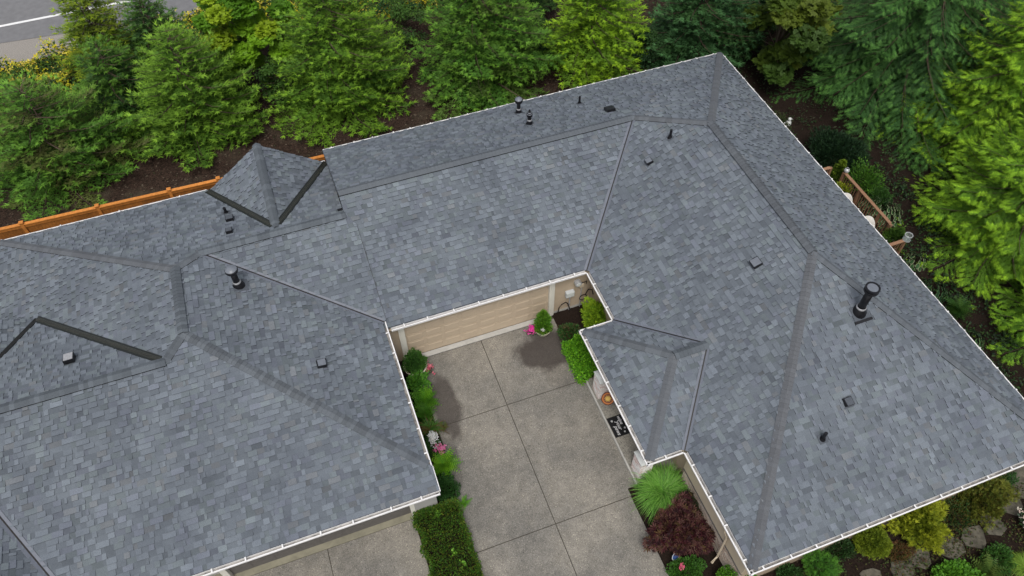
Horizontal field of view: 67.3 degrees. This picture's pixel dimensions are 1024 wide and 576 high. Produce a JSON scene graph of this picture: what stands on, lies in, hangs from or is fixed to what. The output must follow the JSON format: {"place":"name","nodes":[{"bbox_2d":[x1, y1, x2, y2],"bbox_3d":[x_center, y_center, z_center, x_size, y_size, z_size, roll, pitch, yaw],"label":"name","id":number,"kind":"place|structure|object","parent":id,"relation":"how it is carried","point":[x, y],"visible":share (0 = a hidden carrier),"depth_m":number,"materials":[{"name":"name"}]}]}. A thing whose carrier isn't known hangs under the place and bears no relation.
{"place":"outdoors","nodes":[
{"label":"outdoors","id":0,"kind":"place"},
{"bbox_2d":[0,0,270,42],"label":"road","id":1,"kind":"structure","parent":0,"point":[12,11],"depth_m":47.80,"materials":[{"name":"asphalt"}]},
{"bbox_2d":[0,0,128,26],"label":"lane line","id":2,"kind":"object","parent":1,"relation":"on","point":[45,17],"visible":0.56,"depth_m":47.56,"materials":[{"name":"paint"}]},
{"bbox_2d":[214,513,429,575],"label":"side driveway","id":3,"kind":"structure","parent":0,"point":[390,547],"depth_m":27.30,"materials":[{"name":"concrete"}]},
{"bbox_2d":[418,414,447,438],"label":"daylily","id":4,"kind":"object","parent":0,"point":[427,426],"visible":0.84,"depth_m":30.12,"materials":[{"name":"green plant"}]},
{"bbox_2d":[0,0,995,575],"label":"ground","id":5,"kind":"structure","parent":0,"point":[166,168],"depth_m":40.88,"materials":[{"name":"brown soil"}]},
{"bbox_2d":[0,71,14,141],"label":"spruce tree","id":6,"kind":"object","parent":5,"relation":"on","point":[3,76],"visible":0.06,"depth_m":41.23,"materials":[{"name":"green plant"}]},
{"bbox_2d":[0,72,50,141],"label":"shrub","id":7,"kind":"object","parent":5,"relation":"on","point":[10,96],"visible":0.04,"depth_m":40.08,"materials":[{"name":"green plant"}]},
{"bbox_2d":[0,69,158,220],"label":"spruce tree","id":8,"kind":"object","parent":5,"relation":"on","point":[52,143],"visible":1,"depth_m":37.48,"materials":[{"name":"green plant"}]},
{"bbox_2d":[0,14,191,67],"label":"gravel shoulder","id":9,"kind":"object","parent":5,"relation":"on","point":[21,50],"visible":0.32,"depth_m":45.80},
{"bbox_2d":[49,0,147,95],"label":"spruce tree","id":10,"kind":"object","parent":5,"relation":"on","point":[100,23],"visible":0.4,"depth_m":41.54,"materials":[{"name":"green plant"}]},
{"bbox_2d":[66,32,155,136],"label":"spruce tree","id":11,"kind":"object","parent":5,"relation":"on","point":[114,84],"visible":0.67,"depth_m":40.30,"materials":[{"name":"green plant"}]},
{"bbox_2d":[110,0,210,89],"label":"spruce tree","id":12,"kind":"object","parent":5,"relation":"on","point":[147,14],"visible":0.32,"depth_m":41.93,"materials":[{"name":"green plant"}]},
{"bbox_2d":[0,154,325,239],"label":"wooden fence","id":13,"kind":"object","parent":5,"relation":"on","point":[27,227],"visible":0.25,"depth_m":35.47,"materials":[{"name":"brown wood"}]},
{"bbox_2d":[113,16,272,172],"bbox_3d":[-16.792,-10.279,38.739,8.256,6.649,7.878,-16,54,-12],"label":"spruce tree","id":14,"kind":"object","parent":5,"relation":"on","point":[190,94],"visible":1,"depth_m":38.95,"materials":[{"name":"green plant"}]},
{"bbox_2d":[0,0,437,90],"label":"yellow flowers","id":15,"kind":"object","parent":5,"relation":"on","point":[65,52],"visible":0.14,"depth_m":44.20,"materials":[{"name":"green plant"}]},
{"bbox_2d":[0,143,440,575],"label":"house","id":16,"kind":"structure","parent":5,"relation":"on","point":[210,382],"depth_m":26.63,"materials":[{"name":"beige siding"},{"name":"asphalt shingle"},{"name":"white paint"}]},
{"bbox_2d":[228,506,410,574],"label":"garage door","id":17,"kind":"structure","parent":16,"relation":"in","point":[406,510],"depth_m":27.31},
{"bbox_2d":[0,0,450,94],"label":"bank greenery","id":18,"kind":"object","parent":5,"relation":"on","point":[43,63],"visible":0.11,"depth_m":44.31,"materials":[{"name":"green plant"}]},
{"bbox_2d":[191,0,299,75],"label":"maple tree","id":19,"kind":"object","parent":5,"relation":"on","point":[250,24],"visible":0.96,"depth_m":40.15,"materials":[{"name":"green plant"}]},
{"bbox_2d":[254,52,300,103],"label":"tree","id":20,"kind":"object","parent":5,"relation":"on","point":[267,70],"visible":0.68,"depth_m":41.49,"materials":[{"name":"green plant"}]},
{"bbox_2d":[1,9,632,220],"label":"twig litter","id":21,"kind":"object","parent":5,"relation":"on","point":[282,134],"visible":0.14,"depth_m":40.59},
{"bbox_2d":[263,0,417,147],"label":"spruce tree","id":22,"kind":"object","parent":5,"relation":"on","point":[339,64],"visible":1,"depth_m":39.92,"materials":[{"name":"green plant"}]},
{"bbox_2d":[357,0,421,16],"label":"tree","id":23,"kind":"object","parent":5,"relation":"on","point":[413,4],"visible":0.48,"depth_m":45.85,"materials":[{"name":"green plant"}]},
{"bbox_2d":[366,0,432,50],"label":"tree","id":24,"kind":"object","parent":5,"relation":"on","point":[400,11],"visible":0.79,"depth_m":44.19,"materials":[{"name":"green plant"}]},
{"bbox_2d":[399,361,476,575],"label":"planting bed","id":25,"kind":"object","parent":5,"relation":"on","point":[405,374],"visible":0.05,"depth_m":27.72,"materials":[{"name":"soil"}]},
{"bbox_2d":[405,369,431,393],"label":"leafy shrub","id":26,"kind":"object","parent":25,"relation":"on","point":[412,377],"visible":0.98,"depth_m":31.07,"materials":[{"name":"green plant"}]},
{"bbox_2d":[415,401,435,421],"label":"fern","id":27,"kind":"object","parent":25,"relation":"on","point":[425,410],"visible":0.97,"depth_m":30.41,"materials":[{"name":"green plant"}]},
{"bbox_2d":[425,431,446,459],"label":"phlox plant","id":28,"kind":"object","parent":25,"relation":"on","point":[435,444],"visible":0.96,"depth_m":29.43,"materials":[{"name":"white plant"}]},
{"bbox_2d":[410,497,482,575],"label":"clipped hedge","id":29,"kind":"object","parent":25,"relation":"on","point":[419,514],"visible":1,"depth_m":27.21,"materials":[{"name":"green plant"}]},
{"bbox_2d":[430,447,462,479],"bbox_3d":[-2.499,6.614,29.057,1.273,0.564,1.313,7,53,6],"label":"fern","id":30,"kind":"object","parent":25,"relation":"on","point":[443,463],"visible":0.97,"depth_m":29.02,"materials":[{"name":"green plant"}]},
{"bbox_2d":[437,472,460,501],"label":"leafy shrub","id":31,"kind":"object","parent":25,"relation":"on","point":[446,489],"visible":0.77,"depth_m":28.49,"materials":[{"name":"green plant"}]},
{"bbox_2d":[406,0,570,121],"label":"spruce tree","id":32,"kind":"object","parent":5,"relation":"on","point":[479,43],"visible":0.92,"depth_m":40.61,"materials":[{"name":"green plant"}]},
{"bbox_2d":[441,0,556,27],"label":"spruce tree","id":33,"kind":"object","parent":5,"relation":"on","point":[545,2],"visible":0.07,"depth_m":46.05,"materials":[{"name":"green plant"}]},
{"bbox_2d":[518,11,561,57],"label":"tree","id":34,"kind":"object","parent":5,"relation":"on","point":[540,46],"visible":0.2,"depth_m":43.39,"materials":[{"name":"green plant"}]},
{"bbox_2d":[552,305,593,379],"bbox_3d":[3.167,2.264,32.781,1.750,0.080,3.620,-16,54,-12],"label":"planting bed","id":35,"kind":"object","parent":5,"relation":"on","point":[574,315],"visible":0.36,"depth_m":33.46,"materials":[{"name":"soil"}]},
{"bbox_2d":[556,322,582,341],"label":"camellia bush","id":36,"kind":"object","parent":35,"relation":"on","point":[570,329],"visible":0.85,"depth_m":32.40,"materials":[{"name":"green plant"}]},
{"bbox_2d":[561,333,597,385],"bbox_3d":[2.818,2.881,31.715,1.176,1.010,2.129,-16,54,-12],"label":"clipped box","id":37,"kind":"object","parent":35,"relation":"on","point":[568,346],"visible":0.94,"depth_m":31.45,"materials":[{"name":"green plant"}]},
{"bbox_2d":[580,295,606,327],"bbox_3d":[3.620,1.135,32.459,1.484,1.866,1.807,-16,54,-12],"label":"golden conifer","id":38,"kind":"object","parent":35,"relation":"on","point":[592,312],"visible":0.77,"depth_m":32.20,"materials":[{"name":"green plant"}]},
{"bbox_2d":[535,0,653,89],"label":"spruce tree","id":39,"kind":"object","parent":5,"relation":"on","point":[592,36],"visible":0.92,"depth_m":41.90,"materials":[{"name":"green plant"}]},
{"bbox_2d":[587,377,675,482],"bbox_3d":[4.676,5.332,30.348,1.700,0.160,4.770,-16,54,-12],"label":"porch","id":40,"kind":"object","parent":5,"relation":"on","point":[627,445],"visible":0.29,"depth_m":29.79,"materials":[{"name":"concrete"}]},
{"bbox_2d":[601,392,613,404],"bbox_3d":[3.822,4.399,30.641,0.538,0.395,0.367,3,53,3],"label":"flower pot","id":41,"kind":"object","parent":40,"relation":"on","point":[606,398],"visible":0.85,"depth_m":30.62,"materials":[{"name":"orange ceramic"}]},
{"bbox_2d":[585,380,636,484],"bbox_3d":[3.849,5.585,30.183,0.060,0.130,4.770,-16,54,-12],"label":"porch edge","id":42,"kind":"object","parent":40,"relation":"attached to","point":[611,432],"visible":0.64,"depth_m":30.06,"materials":[{"name":"concrete"}]},
{"bbox_2d":[607,414,629,437],"bbox_3d":[4.178,5.404,30.188,0.640,0.016,0.880,-16,54,-12],"label":"door mat","id":43,"kind":"object","parent":40,"relation":"on","point":[618,426],"depth_m":30.19,"materials":[{"name":"black rubber"}]},
{"bbox_2d":[627,21,678,68],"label":"shrub","id":44,"kind":"object","parent":5,"relation":"on","point":[647,44],"visible":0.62,"depth_m":42.82,"materials":[{"name":"green plant"}]},
{"bbox_2d":[322,52,1023,575],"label":"house","id":45,"kind":"structure","parent":5,"relation":"on","point":[792,360],"depth_m":29.24,"materials":[{"name":"grey"}]},
{"bbox_2d":[404,285,548,352],"bbox_3d":[-1.401,1.230,31.956,6.230,2.570,0.050,-16,54,-12],"label":"garage door","id":46,"kind":"structure","parent":45,"relation":"in","point":[469,323],"depth_m":32.07,"materials":[{"name":"beige"}]},
{"bbox_2d":[628,476,726,575],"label":"planting bed","id":47,"kind":"object","parent":5,"relation":"on","point":[711,569],"visible":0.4,"depth_m":27.21,"materials":[{"name":"soil"}]},
{"bbox_2d":[628,460,688,525],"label":"ornamental grass","id":48,"kind":"object","parent":47,"relation":"on","point":[661,489],"depth_m":28.17,"materials":[{"name":"green plant"}]},
{"bbox_2d":[642,490,715,559],"bbox_3d":[5.790,8.450,27.087,2.860,1.504,2.435,-16,54,-12],"label":"dwarf maple","id":49,"kind":"object","parent":47,"relation":"on","point":[679,531],"visible":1,"depth_m":26.85,"materials":[{"name":"brown plant"}]},
{"bbox_2d":[665,554,707,575],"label":"rose bush","id":50,"kind":"object","parent":47,"relation":"on","point":[684,568],"visible":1,"depth_m":26.58,"materials":[{"name":"green plant"}]},
{"bbox_2d":[677,492,703,515],"bbox_3d":[6.387,7.885,27.716,1.204,1.170,1.169,20,56,15],"label":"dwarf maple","id":51,"kind":"object","parent":47,"relation":"on","point":[694,501],"visible":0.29,"depth_m":27.54,"materials":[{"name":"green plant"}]},
{"bbox_2d":[715,564,756,575],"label":"boxwood ball","id":52,"kind":"object","parent":47,"relation":"on","point":[727,570],"visible":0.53,"depth_m":26.20,"materials":[{"name":"green plant"}]},
{"bbox_2d":[635,0,765,75],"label":"spruce tree","id":53,"kind":"object","parent":5,"relation":"on","point":[694,39],"visible":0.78,"depth_m":41.98,"materials":[{"name":"green plant"}]},
{"bbox_2d":[697,0,840,33],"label":"spruce tree","id":54,"kind":"object","parent":5,"relation":"on","point":[760,3],"visible":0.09,"depth_m":46.11,"materials":[{"name":"green plant"}]},
{"bbox_2d":[644,0,1000,204],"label":"shade groundcover","id":55,"kind":"object","parent":5,"relation":"on","point":[801,118],"visible":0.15,"depth_m":40.90,"materials":[{"name":"green plant"}]},
{"bbox_2d":[995,470,1019,489],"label":"leafy shrub","id":56,"kind":"object","parent":5,"relation":"on","point":[1012,474],"visible":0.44,"depth_m":28.49,"materials":[{"name":"green plant"}]},
{"bbox_2d":[423,316,668,575],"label":"driveway","id":57,"kind":"structure","parent":0,"point":[543,475],"depth_m":29.38,"materials":[{"name":"concrete"}]},
{"bbox_2d":[402,347,427,374],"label":"shrub","id":58,"kind":"object","parent":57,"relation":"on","point":[413,361],"visible":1,"depth_m":31.21,"materials":[{"name":"plant"}]},
{"bbox_2d":[410,385,439,410],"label":"fern","id":59,"kind":"object","parent":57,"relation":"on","point":[422,396],"visible":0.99,"depth_m":30.68,"materials":[{"name":"green plant"}]},
{"bbox_2d":[459,495,471,509],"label":"fern","id":60,"kind":"object","parent":57,"relation":"on","point":[463,502],"visible":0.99,"depth_m":28.28,"materials":[{"name":"green plant"}]},
{"bbox_2d":[422,318,535,356],"bbox_3d":[-1.272,2.116,32.926,6.150,0.050,0.230,-16,54,-12],"label":"door sill","id":61,"kind":"structure","parent":57,"relation":"on","point":[475,339],"depth_m":32.86,"materials":[{"name":"concrete"}]},
{"bbox_2d":[523,324,536,334],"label":"petunia plant","id":62,"kind":"object","parent":57,"relation":"on","point":[530,330],"visible":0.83,"depth_m":32.74,"materials":[{"name":"pink plant"}]},
{"bbox_2d":[533,308,553,336],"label":"potted shrub","id":63,"kind":"object","parent":57,"relation":"on","point":[542,325],"visible":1,"depth_m":32.23,"materials":[{"name":"plant"}]},
{"bbox_2d":[730,0,1023,396],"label":"side garden soil","id":64,"kind":"structure","parent":0,"point":[802,130],"depth_m":38.47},
{"bbox_2d":[774,110,790,129],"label":"leafy shrub","id":65,"kind":"object","parent":64,"relation":"on","point":[784,119],"visible":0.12,"depth_m":40.76,"materials":[{"name":"green plant"}]},
{"bbox_2d":[731,0,843,86],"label":"maple tree","id":66,"kind":"object","parent":64,"relation":"on","point":[805,28],"visible":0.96,"depth_m":39.77,"materials":[{"name":"green plant"}]},
{"bbox_2d":[829,159,847,182],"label":"shrub","id":67,"kind":"object","parent":64,"relation":"on","point":[840,167],"visible":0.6,"depth_m":36.77,"materials":[{"name":"plant"}]},
{"bbox_2d":[807,125,873,174],"bbox_3d":[16.311,-7.012,38.570,3.183,1.811,3.465,-16,54,-12],"label":"dark round shrub","id":68,"kind":"object","parent":64,"relation":"on","point":[831,141],"visible":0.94,"depth_m":38.27,"materials":[{"name":"green plant"}]},
{"bbox_2d":[823,166,905,254],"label":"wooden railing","id":69,"kind":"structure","parent":64,"relation":"on","point":[860,192],"depth_m":35.36,"materials":[{"name":"brown wood"}]},
{"bbox_2d":[836,181,851,192],"bbox_3d":[15.699,-4.628,36.568,0.961,0.791,1.054,-16,54,-12],"label":"flower pot","id":70,"kind":"object","parent":69,"relation":"on","point":[841,184],"visible":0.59,"depth_m":36.41,"materials":[{"name":"plant"}]},
{"bbox_2d":[882,225,905,251],"bbox_3d":[17.152,-2.209,34.568,1.190,1.511,1.227,30,59,22],"label":"planter","id":71,"kind":"object","parent":69,"relation":"on","point":[890,234],"visible":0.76,"depth_m":34.25,"materials":[{"name":"plant"}]},
{"bbox_2d":[902,232,912,241],"bbox_3d":[17.287,-2.220,33.607,0.333,0.310,0.333,2,53,2],"label":"glass lantern","id":72,"kind":"object","parent":69,"relation":"on","point":[907,236],"visible":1,"depth_m":33.58,"materials":[{"name":"white"}]},
{"bbox_2d":[847,156,885,192],"bbox_3d":[17.052,-5.453,37.327,1.994,1.875,2.074,-16,54,-12],"label":"azalea shrub","id":73,"kind":"object","parent":64,"relation":"on","point":[863,169],"visible":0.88,"depth_m":37.15,"materials":[{"name":"green plant"}]},
{"bbox_2d":[864,184,894,206],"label":"leafy shrub","id":74,"kind":"object","parent":64,"relation":"on","point":[882,193],"visible":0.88,"depth_m":37.04,"materials":[{"name":"green plant"}]},
{"bbox_2d":[858,196,902,226],"bbox_3d":[17.605,-3.720,36.435,2.125,0.592,1.982,-16,54,-12],"label":"hosta","id":75,"kind":"object","parent":64,"relation":"on","point":[888,211],"visible":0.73,"depth_m":36.26,"materials":[{"name":"green plant"}]},
{"bbox_2d":[767,0,1023,175],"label":"hemlock tree","id":76,"kind":"object","parent":64,"relation":"on","point":[884,37],"visible":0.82,"depth_m":38.88,"materials":[{"name":"green plant"}]},
{"bbox_2d":[904,252,926,271],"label":"hosta","id":77,"kind":"object","parent":64,"relation":"on","point":[917,266],"visible":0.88,"depth_m":34.95,"materials":[{"name":"green plant"}]},
{"bbox_2d":[845,166,1023,397],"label":"side groundcover","id":78,"kind":"object","parent":64,"relation":"on","point":[972,297],"visible":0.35,"depth_m":34.33,"materials":[{"name":"green plant"}]},
{"bbox_2d":[921,278,949,303],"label":"hosta","id":79,"kind":"object","parent":64,"relation":"on","point":[937,294],"visible":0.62,"depth_m":33.96,"materials":[{"name":"green plant"}]},
{"bbox_2d":[874,0,1023,189],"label":"cedar tree","id":80,"kind":"object","parent":64,"relation":"on","point":[1002,98],"visible":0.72,"depth_m":36.74,"materials":[{"name":"green plant"}]},
{"bbox_2d":[942,292,976,319],"bbox_3d":[19.355,0.862,33.139,1.411,0.686,1.332,10,53,8],"label":"fern","id":81,"kind":"object","parent":64,"relation":"on","point":[959,306],"visible":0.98,"depth_m":33.20,"materials":[{"name":"green plant"}]},
{"bbox_2d":[897,111,1023,309],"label":"cedar tree","id":82,"kind":"object","parent":64,"relation":"on","point":[993,227],"visible":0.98,"depth_m":34.15,"materials":[{"name":"green plant"}]},
{"bbox_2d":[965,328,983,349],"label":"hosta","id":83,"kind":"object","parent":64,"relation":"on","point":[975,334],"visible":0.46,"depth_m":32.41,"materials":[{"name":"green plant"}]},
{"bbox_2d":[926,0,1023,76],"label":"cedar tree","id":84,"kind":"object","parent":64,"relation":"on","point":[998,16],"visible":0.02,"depth_m":42.29,"materials":[{"name":"green plant"}]},
{"bbox_2d":[973,272,1023,365],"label":"cedar tree","id":85,"kind":"object","parent":64,"relation":"on","point":[1019,320],"visible":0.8,"depth_m":32.55,"materials":[{"name":"green plant"}]},
{"bbox_2d":[764,489,1023,575],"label":"front garden soil","id":86,"kind":"structure","parent":0,"point":[851,569],"depth_m":27.21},
{"bbox_2d":[776,563,805,575],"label":"leafy shrub","id":87,"kind":"object","parent":86,"relation":"on","point":[789,571],"visible":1,"depth_m":26.57,"materials":[{"name":"green plant"}]},
{"bbox_2d":[801,548,842,575],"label":"shrub","id":88,"kind":"object","parent":86,"relation":"on","point":[822,556],"visible":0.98,"depth_m":26.42,"materials":[{"name":"green plant"}]},
{"bbox_2d":[824,538,857,561],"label":"leafy shrub","id":89,"kind":"object","parent":86,"relation":"on","point":[846,542],"visible":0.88,"depth_m":26.96,"materials":[{"name":"green plant"}]},
{"bbox_2d":[859,568,880,575],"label":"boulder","id":90,"kind":"object","parent":86,"relation":"on","point":[871,572],"visible":1,"depth_m":26.78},
{"bbox_2d":[852,524,893,560],"bbox_3d":[12.635,8.883,26.995,1.445,0.997,1.360,-16,54,-12],"label":"golden ball shrub","id":91,"kind":"object","parent":86,"relation":"on","point":[881,542],"visible":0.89,"depth_m":26.81,"materials":[{"name":"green plant"}]},
{"bbox_2d":[888,539,916,562],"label":"leafy shrub","id":92,"kind":"object","parent":86,"relation":"on","point":[904,547],"visible":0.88,"depth_m":27.08,"materials":[{"name":"brown plant"}]},
{"bbox_2d":[890,560,914,575],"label":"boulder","id":93,"kind":"object","parent":86,"relation":"on","point":[898,565],"visible":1,"depth_m":26.86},
{"bbox_2d":[793,482,1023,575],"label":"garden groundcover","id":94,"kind":"object","parent":86,"relation":"on","point":[968,551],"visible":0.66,"depth_m":27.12,"materials":[{"name":"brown plant"}]},
{"bbox_2d":[881,500,952,555],"bbox_3d":[14.363,8.121,27.348,2.545,1.332,2.294,15,54,12],"label":"golden cypress","id":95,"kind":"object","parent":86,"relation":"on","point":[930,516],"visible":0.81,"depth_m":27.03,"materials":[{"name":"yellow plant"}]},
{"bbox_2d":[908,547,930,569],"bbox_3d":[14.394,9.535,27.087,0.879,0.070,0.746,-16,54,-12],"label":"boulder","id":96,"kind":"object","parent":86,"relation":"on","point":[925,556],"visible":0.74,"depth_m":27.06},
{"bbox_2d":[938,535,965,559],"bbox_3d":[15.604,9.231,27.305,0.862,0.070,0.938,33,60,23],"label":"stepping stone","id":97,"kind":"object","parent":86,"relation":"on","point":[960,548],"visible":0.52,"depth_m":27.26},
{"bbox_2d":[930,558,985,575],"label":"round leaf shrub","id":98,"kind":"object","parent":86,"relation":"on","point":[955,567],"visible":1,"depth_m":26.41,"materials":[{"name":"green plant"}]},
{"bbox_2d":[941,495,977,534],"bbox_3d":[16.186,8.120,27.791,1.725,0.602,1.429,-16,54,-12],"label":"leafy shrub","id":99,"kind":"object","parent":86,"relation":"on","point":[955,505],"visible":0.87,"depth_m":27.67,"materials":[{"name":"green plant"}]},
{"bbox_2d":[961,525,985,548],"bbox_3d":[16.466,8.878,27.527,0.844,0.070,0.882,5,53,5],"label":"stepping stone","id":100,"kind":"object","parent":86,"relation":"on","point":[979,541],"visible":0.92,"depth_m":27.46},
{"bbox_2d":[967,551,1008,575],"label":"fern","id":101,"kind":"object","parent":86,"relation":"on","point":[988,568],"visible":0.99,"depth_m":26.53,"materials":[{"name":"green plant"}]},
{"bbox_2d":[957,475,1019,531],"bbox_3d":[17.119,7.426,28.091,2.603,0.948,2.213,-33,59,-22],"label":"heather shrub","id":102,"kind":"object","parent":86,"relation":"on","point":[994,493],"visible":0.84,"depth_m":27.85,"materials":[{"name":"green plant"}]},
{"bbox_2d":[980,515,1006,535],"bbox_3d":[17.342,8.512,27.834,0.766,0.070,0.984,-16,54,-12],"label":"stepping stone","id":103,"kind":"object","parent":86,"relation":"on","point":[999,532],"visible":0.56,"depth_m":27.68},
{"bbox_2d":[979,541,1016,575],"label":"leafy shrub","id":104,"kind":"object","parent":86,"relation":"on","point":[994,552],"visible":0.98,"depth_m":26.77,"materials":[{"name":"green plant"}]},
{"bbox_2d":[1000,491,1022,515],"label":"stepping stone","id":105,"kind":"object","parent":86,"relation":"on","point":[1013,506],"visible":0.32,"depth_m":28.15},
{"bbox_2d":[1002,466,1023,498],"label":"stepping stone","id":106,"kind":"object","parent":86,"relation":"on","point":[1020,472],"visible":0.27,"depth_m":28.80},
{"bbox_2d":[1007,550,1023,575],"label":"grass tuft","id":107,"kind":"object","parent":86,"relation":"on","point":[1019,559],"visible":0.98,"depth_m":26.68,"materials":[{"name":"green plant"}]},
{"bbox_2d":[1017,507,1023,527],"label":"astilbe plant","id":108,"kind":"object","parent":86,"relation":"on","point":[1020,519],"visible":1,"depth_m":27.61,"materials":[{"name":"white plant"}]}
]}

